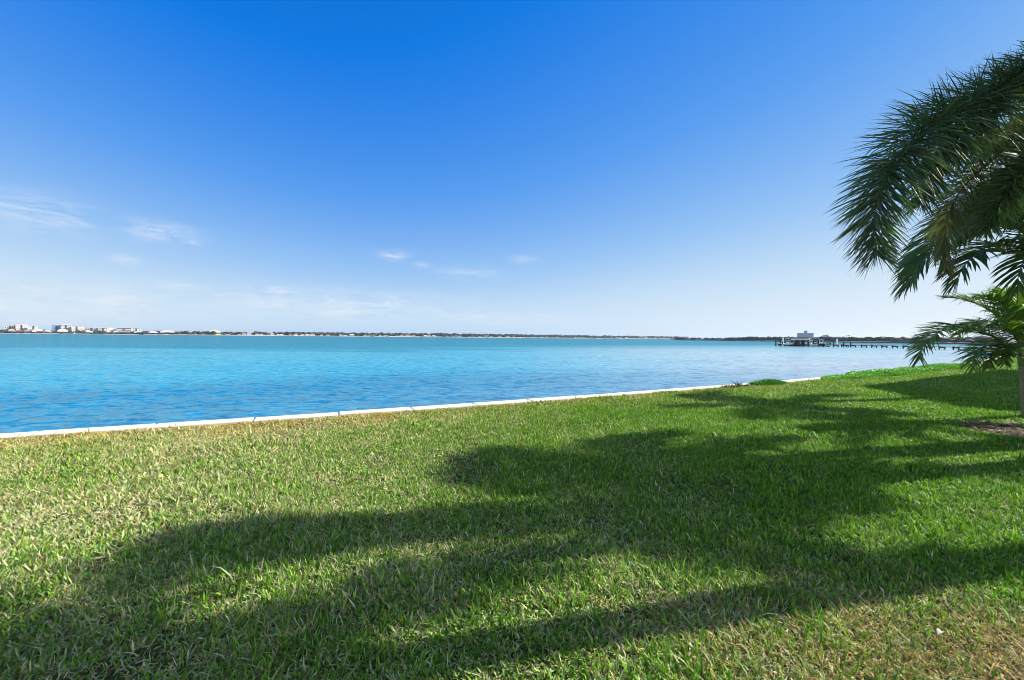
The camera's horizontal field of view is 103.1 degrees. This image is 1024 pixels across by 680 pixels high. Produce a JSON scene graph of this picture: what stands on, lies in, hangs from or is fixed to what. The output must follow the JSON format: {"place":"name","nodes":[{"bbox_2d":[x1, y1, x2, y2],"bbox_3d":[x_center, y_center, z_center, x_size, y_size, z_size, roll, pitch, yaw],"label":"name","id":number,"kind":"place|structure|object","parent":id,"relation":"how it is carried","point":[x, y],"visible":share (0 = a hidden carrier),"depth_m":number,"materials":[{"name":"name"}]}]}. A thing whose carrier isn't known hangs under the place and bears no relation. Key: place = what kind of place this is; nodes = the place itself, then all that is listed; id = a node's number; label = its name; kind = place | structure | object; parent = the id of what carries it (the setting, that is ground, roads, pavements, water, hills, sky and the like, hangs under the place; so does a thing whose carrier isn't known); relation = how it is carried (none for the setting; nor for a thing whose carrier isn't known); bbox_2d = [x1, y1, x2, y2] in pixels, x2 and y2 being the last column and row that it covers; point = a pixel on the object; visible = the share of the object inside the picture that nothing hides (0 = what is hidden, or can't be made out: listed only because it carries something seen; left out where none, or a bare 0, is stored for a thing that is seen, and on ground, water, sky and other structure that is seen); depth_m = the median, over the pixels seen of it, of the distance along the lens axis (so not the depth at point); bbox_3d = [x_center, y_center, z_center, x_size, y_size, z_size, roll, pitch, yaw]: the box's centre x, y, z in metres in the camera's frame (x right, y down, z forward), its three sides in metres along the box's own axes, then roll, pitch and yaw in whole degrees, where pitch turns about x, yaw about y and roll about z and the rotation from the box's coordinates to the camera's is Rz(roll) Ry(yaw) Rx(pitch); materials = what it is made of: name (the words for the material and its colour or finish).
{"place":"outdoors","nodes":[
{"label":"outdoors","id":0,"kind":"place"},
{"bbox_2d":[15,333,667,338],"bbox_3d":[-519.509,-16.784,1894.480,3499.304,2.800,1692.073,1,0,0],"label":"shore","id":1,"kind":"structure","parent":0,"point":[300,335],"depth_m":1342.05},
{"bbox_2d":[4,324,15,330],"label":"apartment building","id":2,"kind":"structure","parent":1,"relation":"on","point":[7,327],"depth_m":1263.71,"materials":[{"name":"paint"}]},
{"bbox_2d":[16,324,27,329],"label":"apartment building","id":3,"kind":"structure","parent":1,"relation":"on","point":[21,327],"depth_m":1272.14,"materials":[{"name":"paint"}]},
{"bbox_2d":[28,326,36,329],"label":"apartment building","id":4,"kind":"structure","parent":1,"relation":"on","point":[32,327],"depth_m":1274.53,"materials":[{"name":"paint"}]},
{"bbox_2d":[52,325,60,332],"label":"apartment building","id":5,"kind":"structure","parent":1,"relation":"on","point":[56,327],"depth_m":1278.07,"materials":[{"name":"glass"}]},
{"bbox_2d":[61,324,71,330],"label":"apartment building","id":6,"kind":"structure","parent":1,"relation":"on","point":[68,327],"depth_m":1290.38,"materials":[{"name":"paint"}]},
{"bbox_2d":[72,326,83,331],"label":"apartment building","id":7,"kind":"structure","parent":1,"relation":"on","point":[76,328],"depth_m":1295.39,"materials":[{"name":"paint"}]},
{"bbox_2d":[85,327,97,330],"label":"apartment building","id":8,"kind":"structure","parent":1,"relation":"on","point":[91,328],"depth_m":1296.74,"materials":[{"name":"paint"}]},
{"bbox_2d":[116,327,130,331],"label":"apartment building","id":9,"kind":"structure","parent":1,"relation":"on","point":[123,329],"depth_m":1309.08,"materials":[{"name":"paint"}]},
{"bbox_2d":[132,328,140,331],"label":"apartment building","id":10,"kind":"structure","parent":1,"relation":"on","point":[136,329],"depth_m":1308.19,"materials":[{"name":"paint"}]},
{"bbox_2d":[0,329,687,338],"bbox_3d":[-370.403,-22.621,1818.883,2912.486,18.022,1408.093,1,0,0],"label":"wood","id":11,"kind":"object","parent":1,"relation":"on","point":[343,333],"visible":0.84,"depth_m":1436.72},
{"bbox_2d":[797,331,813,336],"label":"hotel building","id":12,"kind":"structure","parent":1,"relation":"on","point":[805,334],"depth_m":1329.68,"materials":[{"name":"paint"}]},
{"bbox_2d":[0,333,988,433],"bbox_3d":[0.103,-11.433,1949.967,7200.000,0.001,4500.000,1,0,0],"label":"water","id":13,"kind":"structure","parent":0,"point":[58,381],"depth_m":27.07,"materials":[{"name":"blue liquid"}]},
{"bbox_2d":[791,339,803,346],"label":"boat lift","id":14,"kind":"object","parent":13,"relation":"in","point":[796,344],"visible":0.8,"depth_m":136.19,"materials":[{"name":"white metal"}]},
{"bbox_2d":[797,339,809,346],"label":"boat lift","id":15,"kind":"object","parent":13,"relation":"in","point":[804,344],"visible":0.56,"depth_m":134.85,"materials":[{"name":"white metal"}]},
{"bbox_2d":[813,339,830,345],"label":"motorboat","id":16,"kind":"object","parent":13,"relation":"on","point":[821,343],"visible":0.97,"depth_m":133.71,"materials":[{"name":"white paint"}]},
{"bbox_2d":[775,339,995,350],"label":"pier","id":17,"kind":"structure","parent":13,"relation":"in","point":[850,344],"depth_m":124.33,"materials":[{"name":"wood"}]},
{"bbox_2d":[0,348,1023,679],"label":"lawn","id":18,"kind":"structure","parent":0,"point":[140,652],"depth_m":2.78,"materials":[{"name":"green plant"}]},
{"bbox_2d":[0,356,1000,440],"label":"seawall","id":19,"kind":"object","parent":18,"relation":"on","point":[192,423],"visible":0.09,"depth_m":8.16,"materials":[{"name":"concrete"}]},
{"bbox_2d":[819,363,970,379],"bbox_3d":[22.173,1.543,22.314,22.009,0.311,1.893,0,0,-31],"label":"creeping vine","id":20,"kind":"object","parent":19,"relation":"on","point":[897,371],"visible":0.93,"depth_m":19.44,"materials":[{"name":"green plant"}]},
{"bbox_2d":[719,380,749,387],"bbox_3d":[7.619,1.506,13.857,1.591,0.247,0.452,0,0,-28],"label":"dead plant","id":21,"kind":"object","parent":18,"relation":"on","point":[735,385],"visible":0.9,"depth_m":13.84,"materials":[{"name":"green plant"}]},
{"bbox_2d":[749,379,788,385],"bbox_3d":[9.346,1.504,14.819,2.001,0.266,0.686,0,0,-23],"label":"seaside shrub","id":22,"kind":"object","parent":18,"relation":"on","point":[767,382],"visible":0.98,"depth_m":14.58,"materials":[{"name":"green plant"}]},
{"bbox_2d":[853,550,864,554],"bbox_3d":[2.578,1.582,3.019,0.100,0.034,0.032,8,2,-11],"label":"fallen leaf","id":23,"kind":"object","parent":18,"relation":"on","point":[856,551],"visible":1,"depth_m":3.02,"materials":[{"name":"plant"}]},
{"bbox_2d":[826,39,1023,282],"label":"palm tree","id":24,"kind":"object","parent":18,"relation":"on","point":[975,128],"visible":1,"depth_m":4.74,"materials":[{"name":"green plant"}]},
{"bbox_2d":[936,628,943,636],"bbox_3d":[2.317,1.586,2.200,0.065,0.033,0.028,8,0,-29],"label":"fallen leaf","id":25,"kind":"object","parent":18,"relation":"on","point":[939,631],"visible":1,"depth_m":2.20,"materials":[{"name":"white plant"}]},
{"bbox_2d":[903,281,1023,415],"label":"palm tree","id":26,"kind":"object","parent":18,"relation":"on","point":[1010,319],"visible":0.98,"depth_m":8.21,"materials":[{"name":"green plant"}]},
{"bbox_2d":[927,200,1023,248],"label":"palm tree","id":27,"kind":"object","parent":18,"relation":"on","point":[965,232],"visible":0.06,"depth_m":12.96,"materials":[{"name":"green plant"}]},
{"bbox_2d":[953,99,1023,221],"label":"palm tree","id":28,"kind":"object","parent":18,"relation":"on","point":[977,186],"visible":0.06,"depth_m":8.15,"materials":[{"name":"green plant"}]},
{"bbox_2d":[956,419,1023,437],"bbox_3d":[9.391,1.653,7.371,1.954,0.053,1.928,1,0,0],"label":"mulch bed","id":29,"kind":"object","parent":18,"relation":"on","point":[1015,431],"visible":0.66,"depth_m":7.50,"materials":[{"name":"brown plant"}]},
{"bbox_2d":[887,182,1023,302],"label":"palm tree","id":30,"kind":"object","parent":29,"relation":"on","point":[913,263],"visible":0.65,"depth_m":5.99,"materials":[{"name":"green plant"}]},
{"bbox_2d":[0,0,1023,340],"label":"sky","id":31,"kind":"structure","parent":0,"point":[535,167],"materials":[{"name":"blue"}]},
{"bbox_2d":[673,338,1016,344],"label":"shore","id":32,"kind":"structure","parent":0,"point":[844,341],"depth_m":384.87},
{"bbox_2d":[675,336,1005,342],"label":"wood","id":33,"kind":"object","parent":32,"relation":"on","point":[905,339],"visible":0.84,"depth_m":404.59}
]}

